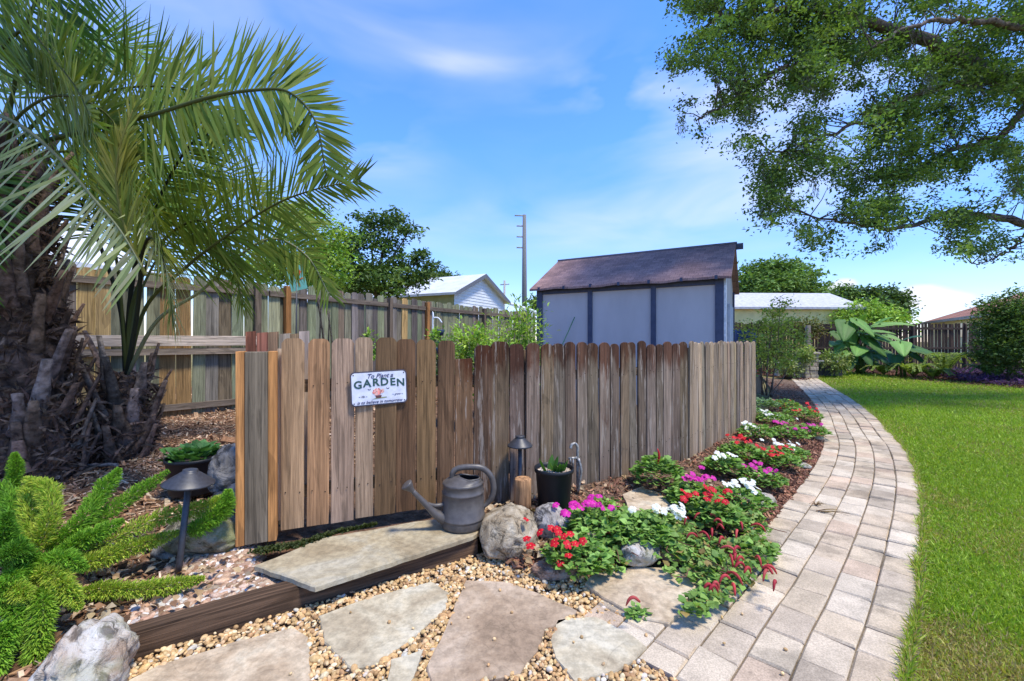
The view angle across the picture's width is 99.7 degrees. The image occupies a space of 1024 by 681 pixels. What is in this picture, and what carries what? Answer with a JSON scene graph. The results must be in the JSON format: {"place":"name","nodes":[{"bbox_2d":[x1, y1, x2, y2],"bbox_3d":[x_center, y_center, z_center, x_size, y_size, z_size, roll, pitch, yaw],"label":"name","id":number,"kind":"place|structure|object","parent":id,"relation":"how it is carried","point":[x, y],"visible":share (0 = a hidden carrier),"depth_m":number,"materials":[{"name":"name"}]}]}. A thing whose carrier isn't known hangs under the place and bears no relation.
{"place":"outdoors","nodes":[
{"label":"outdoors","id":0,"kind":"place"},
{"bbox_2d":[0,386,619,680],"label":"mulch ground","id":1,"kind":"structure","parent":0,"point":[382,521],"depth_m":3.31,"materials":[{"name":"brown wood"}]},
{"bbox_2d":[0,451,236,676],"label":"foxtail fern","id":2,"kind":"object","parent":1,"relation":"on","point":[27,565],"visible":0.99,"depth_m":2.34,"materials":[{"name":"green plant"}]},
{"bbox_2d":[150,546,173,559],"bbox_3d":[-2.137,1.307,2.697,0.205,0.118,0.160,0,0,0],"label":"boulder","id":3,"kind":"object","parent":1,"relation":"on","point":[160,552],"visible":0.34,"depth_m":2.63,"materials":[{"name":"stone"}]},
{"bbox_2d":[0,0,360,485],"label":"palm tree","id":4,"kind":"object","parent":1,"relation":"on","point":[41,418],"visible":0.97,"depth_m":3.25,"materials":[{"name":"green plant"}]},
{"bbox_2d":[160,468,215,573],"bbox_3d":[-1.861,1.035,2.488,0.255,0.593,0.256,0,0,0],"label":"path light","id":5,"kind":"object","parent":1,"relation":"on","point":[187,481],"visible":0.99,"depth_m":2.46,"materials":[{"name":"metal"}]},
{"bbox_2d":[158,439,220,497],"bbox_3d":[-2.619,1.038,3.550,0.456,0.384,0.461,0,0,0],"label":"plant pot","id":6,"kind":"object","parent":1,"relation":"on","point":[196,453],"visible":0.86,"depth_m":3.44,"materials":[{"name":"black plastic"}]},
{"bbox_2d":[158,509,236,556],"bbox_3d":[-1.978,1.235,2.804,0.526,0.284,0.383,0,0,0],"label":"boulder","id":7,"kind":"object","parent":1,"relation":"on","point":[221,538],"visible":0.47,"depth_m":2.65,"materials":[{"name":"grey stone"}]},
{"bbox_2d":[19,111,381,468],"bbox_3d":[-2.989,-0.502,4.063,3.771,3.794,2.228,0,0,0],"label":"palm tree","id":8,"kind":"object","parent":1,"relation":"on","point":[126,419],"visible":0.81,"depth_m":3.99,"materials":[{"name":"green plant"}]},
{"bbox_2d":[127,543,284,624],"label":"pebbles","id":9,"kind":"object","parent":1,"relation":"on","point":[226,579],"visible":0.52,"depth_m":2.44,"materials":[{"name":"beige gravel"}]},
{"bbox_2d":[206,483,234,510],"bbox_3d":[-2.025,1.226,3.104,0.315,0.404,0.282,0,0,43],"label":"boulder","id":10,"kind":"object","parent":1,"relation":"on","point":[232,486],"visible":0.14,"depth_m":3.06,"materials":[{"name":"stone"}]},
{"bbox_2d":[207,443,234,492],"bbox_3d":[-2.093,0.989,3.215,0.275,0.426,0.313,0,0,0],"label":"boulder","id":11,"kind":"object","parent":10,"relation":"on","point":[221,469],"visible":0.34,"depth_m":3.11,"materials":[{"name":"stone"}]},
{"bbox_2d":[235,349,280,546],"bbox_3d":[-1.645,0.677,2.820,0.256,1.245,0.125,0,0,-24],"label":"gate post","id":12,"kind":"object","parent":1,"relation":"on","point":[258,444],"visible":0.96,"depth_m":2.76,"materials":[{"name":"brown wood"}]},
{"bbox_2d":[281,337,454,529],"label":"garden gate","id":13,"kind":"structure","parent":12,"relation":"attached to","point":[405,441],"depth_m":3.07,"materials":[{"name":"brown wood"}]},
{"bbox_2d":[350,369,406,406],"bbox_3d":[-0.952,0.340,3.100,0.398,0.256,0.009,0,0,-24],"label":"garden sign","id":14,"kind":"object","parent":13,"relation":"attached to","point":[369,388],"visible":1,"depth_m":3.10,"materials":[{"name":"metal"}]},
{"bbox_2d":[246,331,308,523],"bbox_3d":[-1.660,0.622,3.104,0.428,1.384,0.089,0,0,-18],"label":"short fence","id":15,"kind":"object","parent":1,"relation":"on","point":[269,341],"visible":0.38,"depth_m":3.08,"materials":[{"name":"brown wood"}]},
{"bbox_2d":[286,265,306,333],"bbox_3d":[-3.487,-0.053,6.999,0.345,2.366,0.026,0,0,0],"label":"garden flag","id":16,"kind":"object","parent":1,"relation":"on","point":[302,286],"visible":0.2,"depth_m":6.99,"materials":[{"name":"fabric"}]},
{"bbox_2d":[58,261,535,425],"bbox_3d":[-3.103,0.124,9.146,0.730,2.272,14.739,0,0,35],"label":"board fence","id":17,"kind":"object","parent":1,"relation":"on","point":[213,382],"visible":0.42,"depth_m":6.81,"materials":[{"name":"brown wood"}]},
{"bbox_2d":[76,335,256,355],"bbox_3d":[-5.775,0.068,5.209,0.070,0.275,5.178,0,0,42],"label":"fence rail","id":18,"kind":"object","parent":17,"relation":"attached to","point":[115,340],"depth_m":6.25,"materials":[{"name":"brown wood"}]},
{"bbox_2d":[317,297,332,401],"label":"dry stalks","id":19,"kind":"object","parent":1,"relation":"on","point":[321,325],"visible":0.29,"depth_m":5.29,"materials":[{"name":"brown plant"}]},
{"bbox_2d":[426,326,440,345],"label":"leafy sprig","id":20,"kind":"object","parent":1,"relation":"on","point":[434,334],"visible":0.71,"depth_m":4.21,"materials":[{"name":"green plant"}]},
{"bbox_2d":[424,325,455,374],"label":"potted herb","id":21,"kind":"object","parent":1,"relation":"on","point":[443,339],"visible":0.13,"depth_m":4.90,"materials":[{"name":"green plant"}]},
{"bbox_2d":[447,315,497,403],"bbox_3d":[-0.617,0.255,6.208,0.848,1.290,0.715,0,0,0],"label":"tomato plant","id":22,"kind":"object","parent":1,"relation":"on","point":[464,345],"visible":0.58,"depth_m":6.14,"materials":[{"name":"green plant"}]},
{"bbox_2d":[471,320,513,355],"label":"tomato plant","id":23,"kind":"object","parent":1,"relation":"on","point":[479,341],"visible":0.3,"depth_m":5.97,"materials":[{"name":"green plant"}]},
{"bbox_2d":[480,293,561,349],"bbox_3d":[0.130,0.373,7.234,1.228,2.342,1.235,0,0,40],"label":"garden bush","id":24,"kind":"object","parent":1,"relation":"on","point":[519,333],"visible":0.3,"depth_m":7.16,"materials":[{"name":"green plant"}]},
{"bbox_2d":[455,340,755,502],"bbox_3d":[1.923,0.690,5.094,5.856,1.380,0.591,0,0,-41],"label":"picket fence","id":25,"kind":"object","parent":1,"relation":"on","point":[694,398],"visible":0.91,"depth_m":4.00,"materials":[{"name":"brown wood"}]},
{"bbox_2d":[529,242,742,403],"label":"garden shed","id":26,"kind":"structure","parent":1,"relation":"on","point":[672,296],"depth_m":9.32,"materials":[{"name":"paint"}]},
{"bbox_2d":[727,304,732,341],"bbox_3d":[4.846,0.280,9.584,0.050,2.100,1.300,0,0,30],"label":"door","id":27,"kind":"structure","parent":26,"relation":"in","point":[729,308],"depth_m":9.03,"materials":[{"name":"paint"}]},
{"bbox_2d":[136,557,668,680],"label":"patio floor","id":28,"kind":"structure","parent":0,"point":[422,637],"depth_m":2.22,"materials":[{"name":"gravel"}]},
{"bbox_2d":[128,628,310,680],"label":"flagstone","id":29,"kind":"object","parent":28,"relation":"on","point":[281,655],"visible":0.94,"depth_m":1.92,"materials":[{"name":"beige stone"}]},
{"bbox_2d":[129,538,477,661],"bbox_3d":[-1.024,1.407,2.481,1.826,0.158,0.108,0,0,-33],"label":"landscape timber","id":30,"kind":"object","parent":28,"relation":"on","point":[218,616],"visible":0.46,"depth_m":2.23,"materials":[{"name":"brown wood"}]},
{"bbox_2d":[254,519,479,591],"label":"stone slab","id":31,"kind":"structure","parent":30,"relation":"on","point":[324,563],"depth_m":2.64,"materials":[{"name":"beige stone"}]},
{"bbox_2d":[247,521,377,556],"bbox_3d":[-1.272,1.290,2.830,0.795,0.035,0.168,0,0,-31],"label":"moss","id":32,"kind":"object","parent":31,"relation":"on","point":[279,547],"visible":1,"depth_m":2.76,"materials":[{"name":"green plant"}]},
{"bbox_2d":[402,464,496,533],"bbox_3d":[-0.428,1.083,2.970,0.600,0.433,0.314,0,0,-42],"label":"watering can","id":33,"kind":"object","parent":31,"relation":"on","point":[463,504],"visible":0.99,"depth_m":2.93,"materials":[{"name":"grey metal"}]},
{"bbox_2d":[318,582,448,673],"bbox_3d":[-0.611,1.451,2.240,0.676,0.030,0.514,0,0,-38],"label":"flagstone","id":34,"kind":"object","parent":28,"relation":"on","point":[363,634],"visible":0.9,"depth_m":2.20,"materials":[{"name":"beige stone"}]},
{"bbox_2d":[388,649,423,680],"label":"flagstone","id":35,"kind":"object","parent":28,"relation":"on","point":[403,668],"visible":0.95,"depth_m":1.90,"materials":[{"name":"stone"}]},
{"bbox_2d":[426,580,576,680],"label":"flagstone","id":36,"kind":"object","parent":28,"relation":"on","point":[466,649],"visible":0.91,"depth_m":2.13,"materials":[{"name":"beige stone"}]},
{"bbox_2d":[479,502,537,562],"bbox_3d":[-0.019,1.313,2.942,0.398,0.350,0.419,0,0,0],"label":"boulder","id":37,"kind":"object","parent":28,"relation":"on","point":[505,529],"visible":0.89,"depth_m":2.81,"materials":[{"name":"beige stone"}]},
{"bbox_2d":[531,559,577,581],"bbox_3d":[0.271,1.417,2.651,0.311,0.097,0.168,0,0,0],"label":"boulder","id":38,"kind":"object","parent":28,"relation":"on","point":[543,570],"visible":0.62,"depth_m":2.59,"materials":[{"name":"grey stone"}]},
{"bbox_2d":[523,517,615,580],"bbox_3d":[0.355,1.256,2.648,0.582,0.233,0.462,0,0,0],"label":"flowering plant","id":39,"kind":"object","parent":38,"relation":"on","point":[569,540],"visible":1,"depth_m":2.58,"materials":[{"name":"green plant"}]},
{"bbox_2d":[551,617,646,680],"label":"flagstone","id":40,"kind":"object","parent":28,"relation":"on","point":[614,648],"visible":0.91,"depth_m":2.02,"materials":[{"name":"beige stone"}]},
{"bbox_2d":[127,552,787,680],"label":"pea gravel","id":41,"kind":"structure","parent":0,"point":[640,671],"depth_m":2.14,"materials":[{"name":"beige gravel"}]},
{"bbox_2d":[27,612,139,680],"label":"boulder","id":42,"kind":"object","parent":41,"relation":"on","point":[106,648],"visible":1,"depth_m":1.71,"materials":[{"name":"grey stone"}]},
{"bbox_2d":[585,567,696,627],"bbox_3d":[0.746,1.435,2.446,0.640,0.030,0.547,0,0,0],"label":"flagstone","id":43,"kind":"object","parent":41,"relation":"on","point":[655,591],"visible":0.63,"depth_m":2.46,"materials":[{"name":"beige stone"}]},
{"bbox_2d":[624,600,652,620],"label":"sprig","id":44,"kind":"object","parent":43,"relation":"on","point":[629,612],"visible":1,"depth_m":2.24,"materials":[{"name":"green plant"}]},
{"bbox_2d":[0,0,1023,341],"label":"sky","id":45,"kind":"structure","parent":0,"point":[474,116],"materials":[{"name":"blue"}]},
{"bbox_2d":[144,342,1022,680],"bbox_3d":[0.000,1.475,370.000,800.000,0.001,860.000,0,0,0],"label":"ground","id":46,"kind":"structure","parent":0,"point":[764,408],"depth_m":10.80,"materials":[{"name":"soil"}]},
{"bbox_2d":[49,221,155,379],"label":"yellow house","id":47,"kind":"structure","parent":46,"relation":"on","point":[77,247],"depth_m":10.02,"materials":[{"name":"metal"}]},
{"bbox_2d":[208,198,363,291],"bbox_3d":[-7.472,-1.709,13.994,5.549,6.102,3.244,0,0,0],"label":"broadleaf tree","id":48,"kind":"object","parent":46,"relation":"on","point":[337,249],"visible":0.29,"depth_m":13.73,"materials":[{"name":"green plant"}]},
{"bbox_2d":[303,204,449,299],"bbox_3d":[-6.089,-2.292,18.766,5.205,7.272,5.421,0,0,36],"label":"broadleaf tree","id":49,"kind":"object","parent":46,"relation":"on","point":[372,279],"visible":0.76,"depth_m":18.59,"materials":[{"name":"green plant"}]},
{"bbox_2d":[307,274,536,341],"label":"white house","id":50,"kind":"structure","parent":46,"relation":"on","point":[482,290],"depth_m":23.25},
{"bbox_2d":[418,265,460,277],"bbox_3d":[-5.492,-2.156,32.055,3.773,6.990,2.330,0,0,6],"label":"broadleaf tree","id":51,"kind":"object","parent":46,"relation":"on","point":[447,274],"visible":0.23,"depth_m":31.76,"materials":[{"name":"green plant"}]},
{"bbox_2d":[515,214,526,312],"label":"utility pole","id":52,"kind":"object","parent":46,"relation":"on","point":[524,270],"visible":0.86,"depth_m":43.82,"materials":[{"name":"concrete"}]},
{"bbox_2d":[735,329,760,393],"bbox_3d":[6.413,0.568,11.900,0.610,1.735,0.610,0,0,0],"label":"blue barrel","id":53,"kind":"object","parent":46,"relation":"on","point":[758,385],"visible":0.11,"depth_m":11.63,"materials":[{"name":"plastic"}]},
{"bbox_2d":[737,253,842,293],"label":"broadleaf tree","id":54,"kind":"object","parent":46,"relation":"on","point":[773,275],"visible":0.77,"depth_m":47.70,"materials":[{"name":"green plant"}]},
{"bbox_2d":[735,293,866,366],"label":"yellow garage","id":55,"kind":"structure","parent":46,"relation":"on","point":[824,305],"depth_m":24.04,"materials":[{"name":"metal"}]},
{"bbox_2d":[654,0,1023,268],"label":"oak tree","id":56,"kind":"object","parent":46,"relation":"on","point":[815,46],"visible":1,"depth_m":8.64,"materials":[{"name":"green plant"}]},
{"bbox_2d":[829,314,914,373],"bbox_3d":[15.214,0.158,18.603,3.518,2.618,1.778,0,0,0],"label":"elephant ear","id":57,"kind":"object","parent":46,"relation":"on","point":[844,335],"visible":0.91,"depth_m":18.29},
{"bbox_2d":[826,280,925,322],"bbox_3d":[32.513,-2.115,39.659,8.919,6.986,7.266,0,0,-31],"label":"broadleaf tree","id":58,"kind":"object","parent":46,"relation":"on","point":[851,292],"visible":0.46,"depth_m":38.58,"materials":[{"name":"green plant"}]},
{"bbox_2d":[826,294,927,346],"bbox_3d":[19.482,-0.594,23.669,4.969,3.878,4.488,0,0,0],"label":"broadleaf tree","id":59,"kind":"object","parent":46,"relation":"on","point":[872,311],"visible":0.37,"depth_m":23.22,"materials":[{"name":"green plant"}]},
{"bbox_2d":[858,364,897,374],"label":"arching fern","id":60,"kind":"object","parent":46,"relation":"on","point":[884,369],"visible":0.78,"depth_m":17.52,"materials":[{"name":"plant"}]},
{"bbox_2d":[920,292,1023,363],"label":"brown roof house","id":61,"kind":"structure","parent":46,"relation":"on","point":[955,317],"depth_m":33.43,"materials":[{"name":"orange"}]},
{"bbox_2d":[478,377,824,568],"bbox_3d":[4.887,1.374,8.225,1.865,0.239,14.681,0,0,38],"label":"path mulch","id":62,"kind":"object","parent":0,"point":[815,446],"visible":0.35,"depth_m":4.43,"materials":[{"name":"brown wood"}]},
{"bbox_2d":[18,454,745,653],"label":"dry leaves","id":63,"kind":"object","parent":62,"relation":"on","point":[90,613],"visible":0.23,"depth_m":2.45,"materials":[{"name":"brown plant"}]},
{"bbox_2d":[507,435,532,475],"bbox_3d":[0.063,1.041,3.420,0.200,0.578,0.200,0,0,0],"label":"path light","id":64,"kind":"object","parent":62,"relation":"on","point":[519,442],"visible":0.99,"depth_m":3.39,"materials":[{"name":"metal"}]},
{"bbox_2d":[514,476,530,509],"bbox_3d":[0.080,1.176,3.270,0.132,0.268,0.132,0,0,0],"label":"log stub","id":65,"kind":"object","parent":62,"relation":"on","point":[522,490],"visible":0.83,"depth_m":3.22,"materials":[{"name":"brown wood"}]},
{"bbox_2d":[533,502,571,539],"bbox_3d":[0.293,1.290,3.062,0.281,0.270,0.257,0,0,34],"label":"boulder","id":66,"kind":"object","parent":62,"relation":"on","point":[545,515],"visible":0.48,"depth_m":2.98,"materials":[{"name":"stone"}]},
{"bbox_2d":[534,455,573,509],"bbox_3d":[0.327,1.115,3.360,0.308,0.429,0.308,0,0,0],"label":"plant pot","id":67,"kind":"object","parent":62,"relation":"on","point":[554,480],"visible":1,"depth_m":3.26,"materials":[{"name":"black plastic"}]},
{"bbox_2d":[568,442,581,492],"bbox_3d":[0.541,1.091,3.705,0.120,0.438,0.056,0,0,0],"label":"garden spigot","id":68,"kind":"object","parent":62,"relation":"on","point":[578,467],"visible":1,"depth_m":3.70,"materials":[{"name":"metal"}]},
{"bbox_2d":[621,538,661,566],"bbox_3d":[0.825,1.351,2.765,0.298,0.157,0.193,0,0,-30],"label":"boulder","id":69,"kind":"object","parent":62,"relation":"on","point":[645,557],"visible":0.71,"depth_m":2.69,"materials":[{"name":"stone"}]},
{"bbox_2d":[622,487,670,512],"bbox_3d":[1.101,1.335,3.613,0.370,0.030,0.564,0,0,0],"label":"flagstone","id":70,"kind":"object","parent":62,"relation":"on","point":[643,499],"visible":0.7,"depth_m":3.59,"materials":[{"name":"stone"}]},
{"bbox_2d":[628,448,684,486],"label":"leafy plant","id":71,"kind":"object","parent":62,"relation":"on","point":[665,464],"visible":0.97,"depth_m":3.85,"materials":[{"name":"green plant"}]},
{"bbox_2d":[555,491,786,617],"bbox_3d":[1.064,1.333,2.957,1.680,0.181,1.669,0,0,0],"label":"ground cover","id":72,"kind":"object","parent":62,"relation":"on","point":[714,557],"visible":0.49,"depth_m":2.68,"materials":[{"name":"green plant"}]},
{"bbox_2d":[552,494,635,545],"bbox_3d":[0.573,1.213,2.960,0.520,0.241,0.506,0,0,-30],"label":"flowering plant","id":73,"kind":"object","parent":72,"relation":"on","point":[599,511],"visible":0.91,"depth_m":2.92,"materials":[{"name":"green plant"}]},
{"bbox_2d":[607,502,686,547],"bbox_3d":[0.887,1.223,2.907,0.544,0.221,0.480,0,0,20],"label":"flowering plant","id":74,"kind":"object","parent":72,"relation":"on","point":[659,525],"visible":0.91,"depth_m":2.89,"materials":[{"name":"green plant"}]},
{"bbox_2d":[662,465,721,509],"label":"flowering plant","id":75,"kind":"object","parent":72,"relation":"on","point":[674,490],"visible":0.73,"depth_m":3.51,"materials":[{"name":"green plant"}]},
{"bbox_2d":[680,484,748,526],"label":"flowering plant","id":76,"kind":"object","parent":72,"relation":"on","point":[727,507],"visible":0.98,"depth_m":3.19,"materials":[{"name":"green plant"}]},
{"bbox_2d":[700,450,747,474],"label":"flowering plant","id":77,"kind":"object","parent":62,"relation":"on","point":[727,462],"visible":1,"depth_m":4.27,"materials":[{"name":"green plant"}]},
{"bbox_2d":[717,434,765,460],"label":"flowering plant","id":78,"kind":"object","parent":62,"relation":"on","point":[736,448],"visible":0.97,"depth_m":4.87,"materials":[{"name":"green plant"}]},
{"bbox_2d":[715,477,777,515],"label":"flowering plant","id":79,"kind":"object","parent":62,"relation":"on","point":[752,494],"visible":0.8,"depth_m":3.46,"materials":[{"name":"green plant"}]},
{"bbox_2d":[736,420,778,437],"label":"flowering plant","id":80,"kind":"object","parent":62,"relation":"on","point":[770,432],"visible":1,"depth_m":5.83,"materials":[{"name":"green plant"}]},
{"bbox_2d":[737,460,789,487],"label":"flowering plant","id":81,"kind":"object","parent":62,"relation":"on","point":[758,473],"visible":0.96,"depth_m":4.10,"materials":[{"name":"green plant"}]},
{"bbox_2d":[756,397,780,407],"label":"leafy plant","id":82,"kind":"object","parent":62,"relation":"on","point":[758,401],"visible":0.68,"depth_m":8.27,"materials":[{"name":"green plant"}]},
{"bbox_2d":[733,293,819,396],"bbox_3d":[6.444,0.064,11.048,2.673,2.675,1.409,0,0,-16],"label":"young tree","id":83,"kind":"object","parent":62,"relation":"on","point":[768,355],"visible":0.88,"depth_m":10.91,"materials":[{"name":"green plant"}]},
{"bbox_2d":[756,409,797,424],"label":"flowering plant","id":84,"kind":"object","parent":62,"relation":"on","point":[781,416],"visible":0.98,"depth_m":6.93,"materials":[{"name":"green plant"}]},
{"bbox_2d":[751,445,804,468],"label":"flowering plant","id":85,"kind":"object","parent":62,"relation":"on","point":[783,456],"visible":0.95,"depth_m":4.70,"materials":[{"name":"green plant"}]},
{"bbox_2d":[762,398,801,410],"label":"flowering plant","id":86,"kind":"object","parent":62,"relation":"on","point":[787,402],"visible":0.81,"depth_m":8.28,"materials":[{"name":"green plant"}]},
{"bbox_2d":[760,438,811,459],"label":"flowering plant","id":87,"kind":"object","parent":62,"relation":"on","point":[798,452],"visible":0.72,"depth_m":5.04,"materials":[{"name":"green plant"}]},
{"bbox_2d":[772,420,812,438],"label":"flowering plant","id":88,"kind":"object","parent":62,"relation":"on","point":[783,430],"visible":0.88,"depth_m":6.01,"materials":[{"name":"green plant"}]},
{"bbox_2d":[781,402,823,419],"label":"flowering plant","id":89,"kind":"object","parent":62,"relation":"on","point":[808,409],"visible":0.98,"depth_m":7.53,"materials":[{"name":"green plant"}]},
{"bbox_2d":[792,423,831,436],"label":"flowering plant","id":90,"kind":"object","parent":62,"relation":"on","point":[815,428],"visible":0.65,"depth_m":6.26,"materials":[{"name":"green plant"}]},
{"bbox_2d":[575,377,926,680],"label":"path","id":91,"kind":"structure","parent":0,"point":[677,650],"depth_m":2.49,"materials":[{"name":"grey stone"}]},
{"bbox_2d":[797,352,820,377],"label":"stone pillar","id":92,"kind":"structure","parent":91,"relation":"on","point":[812,372],"depth_m":16.49,"materials":[{"name":"stone"}]},
{"bbox_2d":[792,344,819,364],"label":"shrub","id":93,"kind":"object","parent":92,"relation":"on","point":[808,357],"visible":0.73,"depth_m":16.21,"materials":[{"name":"green plant"}]},
{"bbox_2d":[756,367,1023,388],"bbox_3d":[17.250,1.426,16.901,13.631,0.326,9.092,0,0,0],"label":"mulch","id":94,"kind":"object","parent":0,"point":[925,375],"visible":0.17,"depth_m":16.55,"materials":[{"name":"brown wood"}]},
{"bbox_2d":[752,319,811,371],"bbox_3d":[11.537,0.107,18.960,3.378,2.788,1.250,0,0,0],"label":"climbing vine","id":95,"kind":"object","parent":94,"relation":"on","point":[767,344],"visible":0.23,"depth_m":18.88,"materials":[{"name":"green plant"}]},
{"bbox_2d":[762,355,809,378],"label":"shrub","id":96,"kind":"object","parent":94,"relation":"on","point":[799,367],"visible":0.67,"depth_m":16.31,"materials":[{"name":"green plant"}]},
{"bbox_2d":[817,361,841,375],"bbox_3d":[12.744,1.130,17.600,1.250,0.600,0.480,0,0,0],"label":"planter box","id":97,"kind":"object","parent":94,"relation":"on","point":[822,372],"visible":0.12,"depth_m":17.40,"materials":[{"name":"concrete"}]},
{"bbox_2d":[817,348,855,375],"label":"shrub","id":98,"kind":"object","parent":94,"relation":"on","point":[839,366],"visible":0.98,"depth_m":16.92,"materials":[{"name":"green plant"}]},
{"bbox_2d":[735,322,1022,369],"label":"fence","id":99,"kind":"object","parent":94,"relation":"on","point":[947,338],"visible":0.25,"depth_m":21.48,"materials":[{"name":"brown wood"}]},
{"bbox_2d":[782,312,831,344],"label":"climbing vine","id":100,"kind":"object","parent":99,"relation":"attached to","point":[814,329],"visible":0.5,"depth_m":19.76,"materials":[{"name":"green plant"}]},
{"bbox_2d":[876,362,942,376],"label":"arching fern","id":101,"kind":"object","parent":94,"relation":"on","point":[911,366],"visible":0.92,"depth_m":16.39,"materials":[{"name":"plant"}]},
{"bbox_2d":[886,335,939,376],"bbox_3d":[15.818,0.622,17.219,1.796,1.653,1.235,0,0,0],"label":"elephant ear","id":102,"kind":"object","parent":94,"relation":"on","point":[903,349],"visible":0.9,"depth_m":17.07},
{"bbox_2d":[901,367,957,377],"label":"arching fern","id":103,"kind":"object","parent":94,"relation":"on","point":[932,371],"visible":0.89,"depth_m":15.83,"materials":[{"name":"plant"}]},
{"bbox_2d":[904,352,982,375],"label":"arching fern","id":104,"kind":"object","parent":94,"relation":"on","point":[943,361],"visible":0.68,"depth_m":16.65,"materials":[{"name":"plant"}]},
{"bbox_2d":[941,365,1023,385],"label":"purple plants","id":105,"kind":"object","parent":94,"relation":"on","point":[963,374],"visible":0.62,"depth_m":14.80,"materials":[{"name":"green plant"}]},
{"bbox_2d":[953,363,1020,377],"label":"arching fern","id":106,"kind":"object","parent":94,"relation":"on","point":[974,366],"visible":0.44,"depth_m":15.35,"materials":[{"name":"plant"}]},
{"bbox_2d":[957,282,1023,380],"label":"tall shrub","id":107,"kind":"object","parent":94,"relation":"on","point":[1002,340],"visible":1,"depth_m":14.49,"materials":[{"name":"green plant"}]},
{"bbox_2d":[818,370,1023,680],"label":"lawn grass","id":108,"kind":"structure","parent":0,"point":[992,465],"depth_m":3.51,"materials":[{"name":"green plant"}]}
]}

